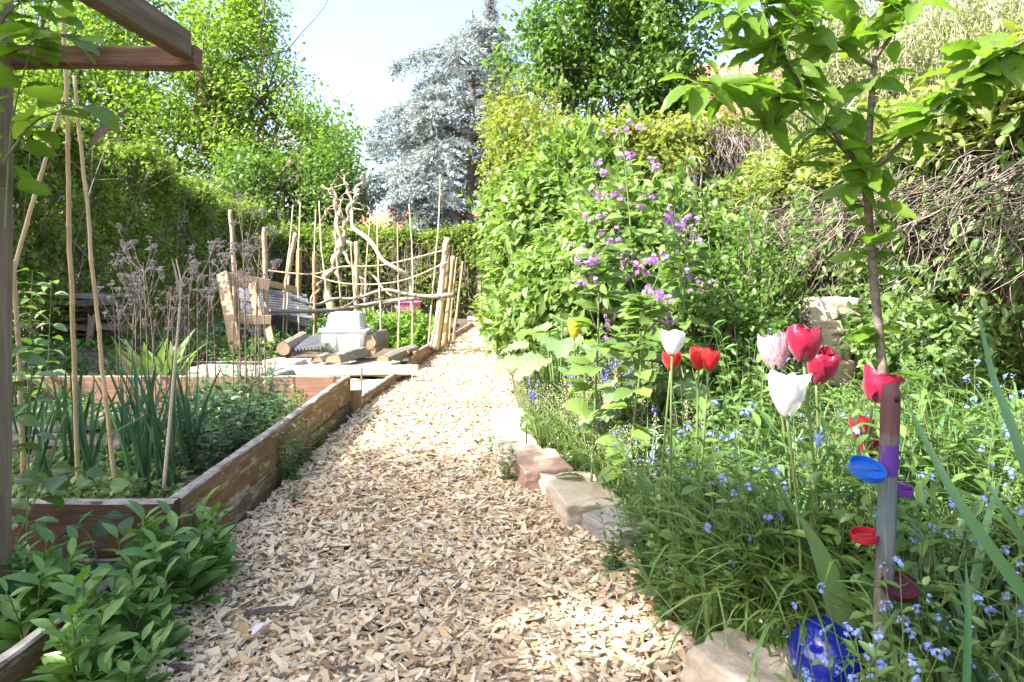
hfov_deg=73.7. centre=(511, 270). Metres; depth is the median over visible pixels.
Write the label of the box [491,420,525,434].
kerb stone
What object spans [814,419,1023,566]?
grass tuft
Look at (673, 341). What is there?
tulip
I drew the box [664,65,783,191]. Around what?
pale house
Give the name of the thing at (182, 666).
bark piece
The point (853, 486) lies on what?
leafy herb
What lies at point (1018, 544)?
grass tuft
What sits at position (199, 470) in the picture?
mint plant
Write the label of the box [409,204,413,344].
bamboo cane
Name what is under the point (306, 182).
linden tree
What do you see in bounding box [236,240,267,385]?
dry flower stalk
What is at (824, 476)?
grass tuft
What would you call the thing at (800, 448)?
grass tuft
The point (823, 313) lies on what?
stone block
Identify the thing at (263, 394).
mint plant
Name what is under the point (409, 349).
log
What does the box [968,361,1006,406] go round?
leafy herb
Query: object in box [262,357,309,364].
stone slab
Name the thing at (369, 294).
rail
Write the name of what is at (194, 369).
stone slab
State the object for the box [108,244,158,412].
dry flower stalk
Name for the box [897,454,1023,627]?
broad blade tuft
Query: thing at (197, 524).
leafy shrub
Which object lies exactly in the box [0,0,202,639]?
pergola
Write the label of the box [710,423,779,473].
grape hyacinth
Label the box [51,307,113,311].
split plank
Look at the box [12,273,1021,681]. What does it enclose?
ground
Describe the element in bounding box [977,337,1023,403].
leafy herb
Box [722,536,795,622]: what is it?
forget me not
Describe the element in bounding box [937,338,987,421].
leafy herb
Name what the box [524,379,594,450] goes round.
grape hyacinth
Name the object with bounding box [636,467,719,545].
grape hyacinth
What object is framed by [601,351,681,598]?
tulip
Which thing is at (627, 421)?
lambs ear
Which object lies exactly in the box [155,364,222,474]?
onion clump
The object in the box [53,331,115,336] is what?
split plank
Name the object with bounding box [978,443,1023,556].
forget me not
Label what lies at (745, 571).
broad blade tuft
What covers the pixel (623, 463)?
grass tuft
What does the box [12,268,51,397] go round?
tall weed
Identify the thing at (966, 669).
leaf blade
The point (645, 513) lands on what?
grass tuft
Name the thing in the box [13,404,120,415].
split plank
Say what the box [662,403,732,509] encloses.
leafy herb
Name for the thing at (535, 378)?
grape hyacinth
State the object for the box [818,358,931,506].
leafy herb
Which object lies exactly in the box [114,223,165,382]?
dry flower stalk
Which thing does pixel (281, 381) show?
mint plant
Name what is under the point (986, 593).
forget me not
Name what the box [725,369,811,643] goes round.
tulip
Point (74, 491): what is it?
bed weeds
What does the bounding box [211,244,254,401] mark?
dry flower stalk
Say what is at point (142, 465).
onion clump
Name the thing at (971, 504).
grass tuft
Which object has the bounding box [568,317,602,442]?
tulip
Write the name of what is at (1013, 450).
leafy herb
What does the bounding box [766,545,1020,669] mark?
grass tuft
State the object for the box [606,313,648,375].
leafy herb
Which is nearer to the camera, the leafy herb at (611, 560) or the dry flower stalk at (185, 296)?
the leafy herb at (611, 560)
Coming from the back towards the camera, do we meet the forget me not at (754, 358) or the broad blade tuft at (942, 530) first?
the forget me not at (754, 358)
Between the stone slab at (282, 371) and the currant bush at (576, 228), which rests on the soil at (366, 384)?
the stone slab at (282, 371)
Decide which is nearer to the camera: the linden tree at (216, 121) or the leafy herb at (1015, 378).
the leafy herb at (1015, 378)
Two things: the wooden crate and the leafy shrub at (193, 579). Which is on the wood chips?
the leafy shrub at (193, 579)
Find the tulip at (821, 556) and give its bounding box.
[741,323,948,643]
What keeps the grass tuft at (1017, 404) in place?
on the ground at (92, 355)
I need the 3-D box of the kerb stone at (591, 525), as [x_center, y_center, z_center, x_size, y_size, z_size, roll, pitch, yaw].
[0.385,0.970,2.502,0.166,0.135,0.251,0,0,-29]
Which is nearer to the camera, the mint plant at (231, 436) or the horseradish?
the mint plant at (231, 436)
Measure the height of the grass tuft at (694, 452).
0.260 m
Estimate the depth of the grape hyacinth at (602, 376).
3.25 m
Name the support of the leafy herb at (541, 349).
on the ground at (92, 355)
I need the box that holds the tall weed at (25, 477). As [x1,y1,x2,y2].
[12,386,43,522]
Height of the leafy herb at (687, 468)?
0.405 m
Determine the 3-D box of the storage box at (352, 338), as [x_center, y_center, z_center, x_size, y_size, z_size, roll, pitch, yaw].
[-1.658,0.712,6.850,0.480,0.276,0.398,0,0,0]
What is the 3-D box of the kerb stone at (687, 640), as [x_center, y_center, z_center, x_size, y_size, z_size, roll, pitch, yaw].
[0.520,1.000,1.762,0.151,0.117,0.204,0,0,-17]
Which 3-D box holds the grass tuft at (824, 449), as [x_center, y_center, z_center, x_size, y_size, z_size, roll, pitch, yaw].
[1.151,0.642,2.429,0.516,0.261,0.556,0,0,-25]
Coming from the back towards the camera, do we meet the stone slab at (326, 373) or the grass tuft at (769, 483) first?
the stone slab at (326, 373)
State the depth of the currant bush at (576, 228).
4.33 m
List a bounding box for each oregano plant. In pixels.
[36,403,55,422]
[51,410,83,449]
[86,408,120,460]
[179,366,211,401]
[192,350,229,399]
[222,345,258,398]
[241,353,273,375]
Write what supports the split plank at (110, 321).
on the split plank
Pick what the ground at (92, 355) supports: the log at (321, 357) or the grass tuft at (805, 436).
the grass tuft at (805, 436)
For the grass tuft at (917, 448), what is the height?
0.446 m
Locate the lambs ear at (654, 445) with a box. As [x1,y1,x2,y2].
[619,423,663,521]
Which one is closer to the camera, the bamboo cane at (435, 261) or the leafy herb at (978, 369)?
the leafy herb at (978, 369)
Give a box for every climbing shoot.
[0,0,73,41]
[0,0,90,226]
[0,27,104,70]
[1,85,118,162]
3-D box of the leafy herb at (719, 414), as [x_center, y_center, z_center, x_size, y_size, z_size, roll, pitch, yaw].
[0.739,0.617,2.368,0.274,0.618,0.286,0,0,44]
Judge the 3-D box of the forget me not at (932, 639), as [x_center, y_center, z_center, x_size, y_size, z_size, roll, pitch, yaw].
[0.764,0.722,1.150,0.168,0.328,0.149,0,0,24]
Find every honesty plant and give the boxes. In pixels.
[556,187,629,481]
[593,118,674,431]
[595,250,675,499]
[649,204,714,427]
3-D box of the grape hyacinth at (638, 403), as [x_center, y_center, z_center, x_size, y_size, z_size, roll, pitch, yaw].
[0.494,0.661,2.969,0.638,0.461,0.646,0,0,-5]
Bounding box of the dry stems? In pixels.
[113,299,292,446]
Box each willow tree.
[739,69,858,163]
[744,0,1023,142]
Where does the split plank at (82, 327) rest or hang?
on the split plank at (84, 334)
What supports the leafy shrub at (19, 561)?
on the soil
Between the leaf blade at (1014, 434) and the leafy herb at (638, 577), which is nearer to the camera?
the leaf blade at (1014, 434)
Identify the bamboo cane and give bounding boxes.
[13,260,26,490]
[14,80,70,269]
[60,5,80,485]
[72,75,118,498]
[282,205,293,338]
[285,276,288,338]
[297,202,300,332]
[313,209,315,335]
[319,201,327,307]
[335,233,341,306]
[350,244,354,310]
[364,214,370,313]
[377,205,380,329]
[397,223,399,348]
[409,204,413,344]
[428,175,440,342]
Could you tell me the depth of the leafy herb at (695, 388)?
2.73 m
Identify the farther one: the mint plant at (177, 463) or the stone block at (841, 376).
the stone block at (841, 376)
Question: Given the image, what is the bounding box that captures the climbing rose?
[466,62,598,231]
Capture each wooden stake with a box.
[85,316,94,348]
[228,210,238,324]
[262,227,269,342]
[283,233,297,291]
[295,248,301,293]
[312,252,316,329]
[351,390,361,413]
[354,241,359,310]
[361,367,362,389]
[430,303,439,347]
[431,237,449,349]
[435,246,450,350]
[441,256,455,346]
[448,257,457,346]
[451,261,463,343]
[848,383,919,681]
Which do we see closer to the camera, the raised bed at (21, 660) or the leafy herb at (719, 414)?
the raised bed at (21, 660)
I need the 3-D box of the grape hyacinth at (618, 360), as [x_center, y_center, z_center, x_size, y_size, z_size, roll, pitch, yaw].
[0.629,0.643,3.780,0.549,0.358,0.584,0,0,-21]
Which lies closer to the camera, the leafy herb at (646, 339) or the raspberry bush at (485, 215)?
the leafy herb at (646, 339)
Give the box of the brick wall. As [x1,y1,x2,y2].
[799,184,1023,396]
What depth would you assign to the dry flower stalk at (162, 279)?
3.89 m
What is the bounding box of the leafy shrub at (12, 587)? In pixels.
[0,546,112,621]
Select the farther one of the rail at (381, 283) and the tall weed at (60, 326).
the rail at (381, 283)
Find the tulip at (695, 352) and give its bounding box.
[689,345,710,545]
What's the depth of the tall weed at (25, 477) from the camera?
1.95 m
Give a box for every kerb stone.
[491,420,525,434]
[491,433,541,465]
[498,408,525,421]
[512,448,573,490]
[538,471,628,529]
[582,505,650,552]
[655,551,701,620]
[673,624,701,651]
[680,618,798,681]
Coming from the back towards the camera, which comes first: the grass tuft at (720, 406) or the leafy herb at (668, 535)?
the grass tuft at (720, 406)
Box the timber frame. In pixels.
[217,271,304,356]
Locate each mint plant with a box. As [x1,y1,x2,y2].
[156,403,208,468]
[159,377,212,430]
[162,400,234,473]
[178,387,246,462]
[188,378,226,425]
[205,379,235,435]
[207,378,271,453]
[215,370,245,415]
[218,376,267,433]
[231,390,287,435]
[246,374,278,424]
[265,367,291,420]
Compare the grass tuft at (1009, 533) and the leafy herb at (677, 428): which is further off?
the leafy herb at (677, 428)
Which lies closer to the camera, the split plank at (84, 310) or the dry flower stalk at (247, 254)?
the dry flower stalk at (247, 254)
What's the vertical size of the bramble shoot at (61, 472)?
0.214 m
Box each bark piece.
[170,663,192,670]
[243,606,292,615]
[273,555,290,560]
[294,587,311,592]
[336,665,357,671]
[531,597,540,601]
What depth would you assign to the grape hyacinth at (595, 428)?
3.10 m
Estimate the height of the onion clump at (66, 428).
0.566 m
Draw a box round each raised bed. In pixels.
[0,579,111,681]
[12,375,350,583]
[179,356,413,407]
[240,322,472,364]
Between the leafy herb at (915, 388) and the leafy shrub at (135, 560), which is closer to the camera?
the leafy shrub at (135, 560)
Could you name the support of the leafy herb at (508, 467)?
on the ground at (92, 355)
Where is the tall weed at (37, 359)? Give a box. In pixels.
[12,320,46,509]
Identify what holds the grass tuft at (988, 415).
on the ground at (92, 355)
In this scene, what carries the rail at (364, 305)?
attached to the wooden stake at (435, 345)
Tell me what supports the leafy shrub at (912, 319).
on the ground at (92, 355)
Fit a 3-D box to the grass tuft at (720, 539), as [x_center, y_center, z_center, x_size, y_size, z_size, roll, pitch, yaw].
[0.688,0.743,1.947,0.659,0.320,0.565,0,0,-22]
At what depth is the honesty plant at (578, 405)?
2.89 m
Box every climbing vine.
[526,103,763,211]
[676,11,1023,423]
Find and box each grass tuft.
[307,336,343,354]
[491,337,573,386]
[527,430,957,657]
[536,381,589,445]
[539,355,568,392]
[541,393,578,442]
[553,399,754,514]
[575,424,673,483]
[579,424,676,490]
[580,454,742,546]
[589,445,804,595]
[593,429,690,490]
[606,421,727,466]
[609,403,810,469]
[614,467,1022,681]
[618,381,768,458]
[631,443,751,497]
[640,381,764,443]
[642,432,774,483]
[642,449,924,671]
[652,472,959,659]
[653,422,734,470]
[654,365,772,433]
[656,430,827,525]
[657,497,865,660]
[668,475,1014,681]
[672,422,782,463]
[673,474,906,599]
[677,378,993,510]
[678,401,847,484]
[682,460,939,595]
[687,491,905,604]
[689,409,972,523]
[691,456,870,525]
[709,374,829,427]
[718,429,967,539]
[757,373,1023,504]
[760,486,1023,681]
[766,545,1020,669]
[768,416,983,514]
[771,418,837,459]
[776,417,854,471]
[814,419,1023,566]
[830,377,1023,496]
[830,431,1023,583]
[835,372,951,424]
[847,438,1023,607]
[854,422,1023,564]
[905,370,1023,469]
[909,404,1014,489]
[925,394,1023,438]
[930,419,1023,515]
[936,461,1023,600]
[950,393,1023,458]
[953,441,1023,519]
[960,390,1010,445]
[960,417,1023,517]
[960,447,1023,515]
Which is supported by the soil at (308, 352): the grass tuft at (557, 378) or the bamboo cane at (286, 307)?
the bamboo cane at (286, 307)
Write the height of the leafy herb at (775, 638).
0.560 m
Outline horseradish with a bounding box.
[111,329,209,375]
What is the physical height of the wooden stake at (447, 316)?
1.094 m
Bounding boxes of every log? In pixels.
[276,331,308,355]
[311,352,332,361]
[325,346,367,362]
[364,329,389,347]
[364,340,388,356]
[376,347,406,361]
[402,344,418,357]
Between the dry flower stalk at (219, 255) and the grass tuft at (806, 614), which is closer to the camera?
the grass tuft at (806, 614)
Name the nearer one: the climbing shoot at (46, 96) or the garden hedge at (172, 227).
the climbing shoot at (46, 96)
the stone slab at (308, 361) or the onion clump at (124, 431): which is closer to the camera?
the onion clump at (124, 431)
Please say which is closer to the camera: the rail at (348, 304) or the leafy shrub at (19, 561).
the leafy shrub at (19, 561)
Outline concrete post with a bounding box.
[686,155,696,207]
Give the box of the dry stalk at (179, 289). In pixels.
[161,258,218,497]
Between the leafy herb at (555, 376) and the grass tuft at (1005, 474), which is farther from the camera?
the leafy herb at (555, 376)
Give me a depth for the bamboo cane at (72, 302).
2.56 m
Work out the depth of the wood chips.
2.18 m
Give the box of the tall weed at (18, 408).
[12,339,58,541]
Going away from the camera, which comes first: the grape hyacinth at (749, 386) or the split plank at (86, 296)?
the grape hyacinth at (749, 386)
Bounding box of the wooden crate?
[476,276,489,310]
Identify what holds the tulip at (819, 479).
on the ground cover at (822, 399)
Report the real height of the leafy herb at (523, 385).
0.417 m
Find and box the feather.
[252,622,262,634]
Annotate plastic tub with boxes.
[394,301,421,310]
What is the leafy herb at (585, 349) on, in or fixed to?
on the ground at (92, 355)
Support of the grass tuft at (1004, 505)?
on the ground at (92, 355)
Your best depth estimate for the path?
2.04 m
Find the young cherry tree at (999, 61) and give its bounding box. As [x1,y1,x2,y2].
[658,0,1023,381]
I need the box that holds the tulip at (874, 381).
[847,364,1018,615]
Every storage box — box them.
[318,326,373,353]
[324,311,367,328]
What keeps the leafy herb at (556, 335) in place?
on the ground at (92, 355)
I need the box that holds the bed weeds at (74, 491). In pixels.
[12,384,309,498]
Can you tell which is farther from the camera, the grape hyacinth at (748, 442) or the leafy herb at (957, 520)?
the grape hyacinth at (748, 442)
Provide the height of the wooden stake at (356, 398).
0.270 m
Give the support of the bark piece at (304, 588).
on the wood chips
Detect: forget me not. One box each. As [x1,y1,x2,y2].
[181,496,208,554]
[600,428,656,545]
[647,448,678,554]
[677,396,780,579]
[687,428,768,546]
[699,415,747,497]
[700,473,790,630]
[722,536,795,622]
[747,630,809,681]
[748,328,791,434]
[760,406,862,607]
[779,400,811,475]
[791,601,874,681]
[798,427,830,506]
[802,671,816,681]
[817,582,932,681]
[831,400,875,507]
[842,556,982,681]
[848,643,947,681]
[865,477,938,565]
[868,515,949,644]
[898,523,999,672]
[900,367,928,411]
[901,383,927,420]
[906,472,990,654]
[907,594,1019,681]
[931,498,993,665]
[933,359,1023,490]
[963,530,1023,681]
[964,460,1023,616]
[969,394,997,450]
[971,571,1023,681]
[975,373,1020,422]
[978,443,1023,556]
[982,605,1023,681]
[991,503,1023,607]
[998,389,1023,542]
[999,430,1023,570]
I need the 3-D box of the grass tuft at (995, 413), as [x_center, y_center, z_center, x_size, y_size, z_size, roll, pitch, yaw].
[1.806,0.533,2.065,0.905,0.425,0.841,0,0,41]
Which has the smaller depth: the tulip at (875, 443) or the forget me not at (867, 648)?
the forget me not at (867, 648)
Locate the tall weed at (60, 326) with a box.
[31,280,67,403]
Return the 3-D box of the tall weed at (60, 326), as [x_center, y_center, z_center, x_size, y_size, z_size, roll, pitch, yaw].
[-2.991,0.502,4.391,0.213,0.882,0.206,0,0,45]
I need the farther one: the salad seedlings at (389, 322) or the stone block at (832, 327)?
the salad seedlings at (389, 322)
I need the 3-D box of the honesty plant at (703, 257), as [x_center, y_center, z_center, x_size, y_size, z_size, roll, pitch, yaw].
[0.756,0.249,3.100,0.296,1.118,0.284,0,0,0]
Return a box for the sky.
[13,0,1008,260]
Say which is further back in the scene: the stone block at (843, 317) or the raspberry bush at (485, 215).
the raspberry bush at (485, 215)
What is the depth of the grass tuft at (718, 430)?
2.64 m
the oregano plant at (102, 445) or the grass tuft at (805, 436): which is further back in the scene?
the oregano plant at (102, 445)
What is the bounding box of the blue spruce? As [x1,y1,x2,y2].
[352,10,562,235]
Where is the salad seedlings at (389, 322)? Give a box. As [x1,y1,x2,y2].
[312,305,452,347]
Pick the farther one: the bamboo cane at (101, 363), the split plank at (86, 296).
the split plank at (86, 296)
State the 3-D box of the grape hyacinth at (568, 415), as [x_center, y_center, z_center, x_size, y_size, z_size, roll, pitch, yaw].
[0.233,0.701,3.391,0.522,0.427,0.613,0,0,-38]
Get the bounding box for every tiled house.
[356,221,463,272]
[362,205,477,220]
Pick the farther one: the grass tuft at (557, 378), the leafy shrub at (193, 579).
the grass tuft at (557, 378)
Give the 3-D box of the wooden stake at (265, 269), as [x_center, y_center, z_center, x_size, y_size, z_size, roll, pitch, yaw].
[-2.733,0.182,7.604,0.100,1.328,0.071,0,0,0]
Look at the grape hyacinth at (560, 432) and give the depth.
3.50 m
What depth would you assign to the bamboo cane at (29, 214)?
2.42 m
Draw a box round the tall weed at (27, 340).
[12,291,40,408]
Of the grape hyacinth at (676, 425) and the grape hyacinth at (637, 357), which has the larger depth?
the grape hyacinth at (637, 357)
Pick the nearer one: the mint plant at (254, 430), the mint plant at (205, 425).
the mint plant at (205, 425)
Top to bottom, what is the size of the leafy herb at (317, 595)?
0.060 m
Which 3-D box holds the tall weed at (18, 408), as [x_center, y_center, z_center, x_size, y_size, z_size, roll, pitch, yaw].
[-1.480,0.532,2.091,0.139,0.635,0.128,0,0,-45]
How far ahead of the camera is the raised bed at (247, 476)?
2.78 m
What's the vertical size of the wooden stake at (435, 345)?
1.300 m
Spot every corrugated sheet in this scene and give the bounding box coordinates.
[238,287,312,318]
[247,316,309,336]
[291,334,328,351]
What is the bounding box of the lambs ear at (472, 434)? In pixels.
[469,413,482,443]
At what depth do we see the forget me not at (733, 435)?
1.96 m
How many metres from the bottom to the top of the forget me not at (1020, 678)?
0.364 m
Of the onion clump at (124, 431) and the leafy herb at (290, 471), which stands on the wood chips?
the leafy herb at (290, 471)
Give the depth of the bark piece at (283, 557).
2.29 m
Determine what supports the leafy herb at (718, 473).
on the ground at (92, 355)
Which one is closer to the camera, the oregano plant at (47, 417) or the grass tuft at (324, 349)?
the oregano plant at (47, 417)
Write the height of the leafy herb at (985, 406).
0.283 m
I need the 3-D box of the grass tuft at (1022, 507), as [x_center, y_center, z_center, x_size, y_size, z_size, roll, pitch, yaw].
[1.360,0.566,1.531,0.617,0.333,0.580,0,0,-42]
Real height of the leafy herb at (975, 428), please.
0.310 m
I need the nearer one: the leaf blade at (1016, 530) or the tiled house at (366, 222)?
the leaf blade at (1016, 530)
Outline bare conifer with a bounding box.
[457,0,507,178]
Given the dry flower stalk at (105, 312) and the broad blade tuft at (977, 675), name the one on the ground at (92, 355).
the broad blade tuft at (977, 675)
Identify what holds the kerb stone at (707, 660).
on the ground at (92, 355)
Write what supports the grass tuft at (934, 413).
on the ground at (92, 355)
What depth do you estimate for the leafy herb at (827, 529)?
1.49 m
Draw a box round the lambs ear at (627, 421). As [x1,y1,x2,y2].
[620,420,632,470]
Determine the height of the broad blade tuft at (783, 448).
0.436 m
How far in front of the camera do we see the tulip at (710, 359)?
1.96 m
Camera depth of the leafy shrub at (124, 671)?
1.50 m
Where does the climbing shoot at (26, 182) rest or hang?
attached to the pergola
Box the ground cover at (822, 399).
[517,363,1023,678]
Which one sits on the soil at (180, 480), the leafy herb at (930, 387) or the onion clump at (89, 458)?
the onion clump at (89, 458)
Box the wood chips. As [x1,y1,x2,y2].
[102,326,691,681]
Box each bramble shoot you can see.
[12,462,129,541]
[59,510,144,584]
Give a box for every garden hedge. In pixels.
[13,97,278,346]
[255,216,484,318]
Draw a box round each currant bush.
[526,128,787,372]
[626,176,827,415]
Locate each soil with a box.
[12,399,352,498]
[178,366,385,392]
[183,322,457,360]
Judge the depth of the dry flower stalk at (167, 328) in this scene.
3.57 m
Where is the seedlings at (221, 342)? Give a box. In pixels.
[56,308,379,360]
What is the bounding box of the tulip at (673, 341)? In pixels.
[661,328,707,599]
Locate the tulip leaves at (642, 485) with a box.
[627,455,747,554]
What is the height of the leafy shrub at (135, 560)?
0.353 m
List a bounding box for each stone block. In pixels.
[794,358,855,385]
[801,305,838,321]
[802,297,860,315]
[803,320,845,334]
[804,342,849,360]
[822,333,842,345]
[838,308,862,323]
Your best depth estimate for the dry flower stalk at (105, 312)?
3.78 m
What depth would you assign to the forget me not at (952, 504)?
1.43 m
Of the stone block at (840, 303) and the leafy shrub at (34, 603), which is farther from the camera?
the stone block at (840, 303)
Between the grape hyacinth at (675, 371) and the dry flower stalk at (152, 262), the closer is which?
the grape hyacinth at (675, 371)
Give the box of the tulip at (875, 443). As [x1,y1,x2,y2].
[799,439,878,517]
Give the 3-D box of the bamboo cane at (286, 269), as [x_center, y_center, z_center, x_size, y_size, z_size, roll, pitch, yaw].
[-2.617,0.098,7.917,0.251,1.706,0.040,0,0,40]
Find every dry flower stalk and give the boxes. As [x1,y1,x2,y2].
[97,278,138,394]
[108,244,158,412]
[111,247,164,422]
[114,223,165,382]
[119,278,152,364]
[120,235,156,415]
[141,292,173,374]
[154,254,197,426]
[154,273,186,354]
[171,262,210,402]
[175,242,218,379]
[190,256,226,391]
[191,241,236,419]
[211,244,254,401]
[213,236,261,400]
[214,191,273,399]
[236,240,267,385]
[242,211,281,392]
[243,308,265,387]
[245,232,275,395]
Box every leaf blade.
[904,396,1023,603]
[962,558,971,681]
[975,299,1023,477]
[985,479,1023,547]
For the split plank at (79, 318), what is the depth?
6.91 m
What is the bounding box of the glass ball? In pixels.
[788,615,865,681]
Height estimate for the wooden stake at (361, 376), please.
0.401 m
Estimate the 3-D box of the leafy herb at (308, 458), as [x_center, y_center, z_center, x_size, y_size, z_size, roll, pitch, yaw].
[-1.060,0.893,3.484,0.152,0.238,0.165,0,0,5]
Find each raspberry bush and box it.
[457,109,561,342]
[470,105,657,388]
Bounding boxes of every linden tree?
[14,0,254,213]
[85,0,379,225]
[191,119,379,258]
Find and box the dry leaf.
[90,109,128,146]
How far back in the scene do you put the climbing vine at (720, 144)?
6.36 m
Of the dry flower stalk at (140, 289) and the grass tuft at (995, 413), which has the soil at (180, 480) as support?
the dry flower stalk at (140, 289)
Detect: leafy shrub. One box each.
[0,510,94,612]
[0,524,95,654]
[22,565,139,681]
[46,563,168,667]
[77,620,175,681]
[101,500,194,644]
[113,557,193,673]
[132,485,232,621]
[186,502,246,579]
[776,221,1023,402]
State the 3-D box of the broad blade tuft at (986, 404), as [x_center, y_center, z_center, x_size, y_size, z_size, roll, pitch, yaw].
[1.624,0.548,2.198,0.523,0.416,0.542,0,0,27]
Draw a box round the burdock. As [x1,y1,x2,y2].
[579,373,716,444]
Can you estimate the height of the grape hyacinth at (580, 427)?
0.506 m
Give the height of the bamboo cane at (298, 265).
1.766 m
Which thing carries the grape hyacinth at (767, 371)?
on the ground at (92, 355)
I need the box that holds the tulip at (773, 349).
[755,332,922,591]
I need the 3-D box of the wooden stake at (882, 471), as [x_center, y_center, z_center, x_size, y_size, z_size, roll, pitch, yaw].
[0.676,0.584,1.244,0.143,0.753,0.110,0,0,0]
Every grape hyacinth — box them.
[490,366,571,431]
[495,373,629,470]
[497,373,547,415]
[497,376,554,439]
[505,381,563,447]
[507,384,578,449]
[513,377,588,453]
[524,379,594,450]
[527,410,611,471]
[535,351,604,415]
[538,416,660,488]
[540,362,676,426]
[544,374,616,424]
[548,396,660,469]
[555,357,691,442]
[558,425,634,496]
[559,376,694,444]
[562,399,625,458]
[578,385,682,429]
[578,396,715,476]
[585,355,693,405]
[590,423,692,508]
[592,375,656,412]
[594,348,748,441]
[597,356,627,395]
[599,328,667,402]
[601,356,653,387]
[603,383,731,476]
[614,365,716,425]
[629,405,693,453]
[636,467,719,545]
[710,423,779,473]
[711,364,767,410]
[747,350,802,393]
[747,416,805,448]
[854,441,981,520]
[960,459,1003,504]
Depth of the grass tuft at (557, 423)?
3.60 m
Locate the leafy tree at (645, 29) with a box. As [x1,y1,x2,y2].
[479,0,740,126]
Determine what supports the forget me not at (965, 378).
on the ground at (92, 355)
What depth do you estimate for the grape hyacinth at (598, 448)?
2.87 m
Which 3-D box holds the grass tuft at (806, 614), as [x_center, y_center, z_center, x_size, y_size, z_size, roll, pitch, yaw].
[0.771,0.721,1.679,0.651,0.370,0.760,0,0,-22]
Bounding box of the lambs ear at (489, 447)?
[483,410,497,453]
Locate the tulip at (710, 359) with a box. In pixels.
[693,347,720,570]
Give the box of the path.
[181,346,677,681]
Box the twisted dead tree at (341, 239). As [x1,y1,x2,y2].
[310,167,416,315]
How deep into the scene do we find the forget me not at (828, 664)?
1.24 m
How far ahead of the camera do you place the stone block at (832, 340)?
4.00 m
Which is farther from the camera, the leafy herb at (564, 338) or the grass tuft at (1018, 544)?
the leafy herb at (564, 338)
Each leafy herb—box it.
[262,384,299,432]
[271,401,310,482]
[284,480,305,506]
[295,426,320,464]
[312,589,325,600]
[315,422,326,447]
[496,428,519,482]
[512,346,535,401]
[528,350,566,416]
[530,326,565,394]
[531,324,563,373]
[553,310,579,378]
[562,327,603,413]
[596,331,614,375]
[596,503,631,575]
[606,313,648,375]
[619,303,649,363]
[619,473,677,587]
[629,431,720,610]
[640,515,688,628]
[645,436,726,558]
[653,397,790,632]
[655,459,786,641]
[656,324,698,410]
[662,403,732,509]
[663,375,718,475]
[666,457,759,540]
[673,367,722,452]
[675,491,721,560]
[679,581,746,645]
[682,360,765,486]
[703,320,781,452]
[709,416,783,510]
[712,326,775,442]
[712,354,801,479]
[715,428,853,647]
[719,354,800,465]
[746,373,785,439]
[746,669,755,681]
[752,431,825,522]
[778,421,896,624]
[782,471,871,619]
[789,353,834,430]
[793,404,920,604]
[795,372,827,440]
[796,409,918,566]
[809,378,851,431]
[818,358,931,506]
[820,497,904,605]
[825,381,870,439]
[832,416,992,675]
[838,423,983,673]
[847,540,958,681]
[850,391,974,536]
[853,497,968,573]
[874,389,971,538]
[897,342,960,425]
[898,349,950,403]
[901,362,960,417]
[903,375,1023,598]
[904,388,1001,534]
[905,389,952,448]
[910,355,1023,537]
[923,497,1004,606]
[936,388,965,439]
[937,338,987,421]
[949,404,1001,458]
[960,388,1005,435]
[964,354,1000,424]
[967,369,1008,433]
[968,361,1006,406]
[970,437,1023,529]
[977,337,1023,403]
[982,351,1019,421]
[1002,406,1023,493]
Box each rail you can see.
[268,249,446,274]
[269,293,454,313]
[289,288,440,305]
[313,262,447,284]
[324,294,359,316]
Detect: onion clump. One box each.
[12,360,59,456]
[15,373,72,491]
[44,374,142,491]
[48,354,117,467]
[87,355,163,496]
[91,345,183,477]
[96,362,165,466]
[101,355,177,493]
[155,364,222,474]
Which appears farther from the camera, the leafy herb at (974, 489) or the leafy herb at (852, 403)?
the leafy herb at (852, 403)
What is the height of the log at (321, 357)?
0.062 m
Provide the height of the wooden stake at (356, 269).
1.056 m
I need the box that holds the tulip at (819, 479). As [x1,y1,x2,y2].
[794,415,874,567]
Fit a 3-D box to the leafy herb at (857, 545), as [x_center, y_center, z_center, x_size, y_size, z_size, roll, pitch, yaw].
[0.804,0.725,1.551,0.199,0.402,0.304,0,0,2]
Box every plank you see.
[12,420,111,434]
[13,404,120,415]
[30,433,127,451]
[43,324,131,330]
[44,299,115,306]
[44,330,120,337]
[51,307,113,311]
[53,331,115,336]
[54,293,113,299]
[54,315,126,320]
[57,308,126,313]
[58,316,122,322]
[86,292,129,297]
[88,410,167,424]
[254,365,418,374]
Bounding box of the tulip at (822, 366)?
[678,345,841,559]
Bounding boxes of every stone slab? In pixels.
[188,364,260,374]
[198,368,283,375]
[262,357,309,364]
[263,364,293,374]
[296,357,317,363]
[305,357,398,364]
[315,363,395,375]
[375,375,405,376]
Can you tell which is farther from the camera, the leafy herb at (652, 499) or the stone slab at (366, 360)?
the stone slab at (366, 360)
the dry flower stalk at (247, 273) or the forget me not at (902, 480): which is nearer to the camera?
the forget me not at (902, 480)
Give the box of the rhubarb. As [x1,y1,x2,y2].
[492,313,621,426]
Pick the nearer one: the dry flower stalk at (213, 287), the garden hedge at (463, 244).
the dry flower stalk at (213, 287)
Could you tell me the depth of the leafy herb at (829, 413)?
3.12 m
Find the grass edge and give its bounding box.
[12,326,218,378]
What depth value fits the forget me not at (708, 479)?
1.92 m
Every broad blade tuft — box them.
[668,468,830,609]
[720,402,906,503]
[773,424,854,475]
[838,477,1023,681]
[841,386,1019,486]
[856,460,1012,575]
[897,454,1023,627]
[901,532,1023,668]
[928,377,1023,476]
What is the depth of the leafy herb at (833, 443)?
1.57 m

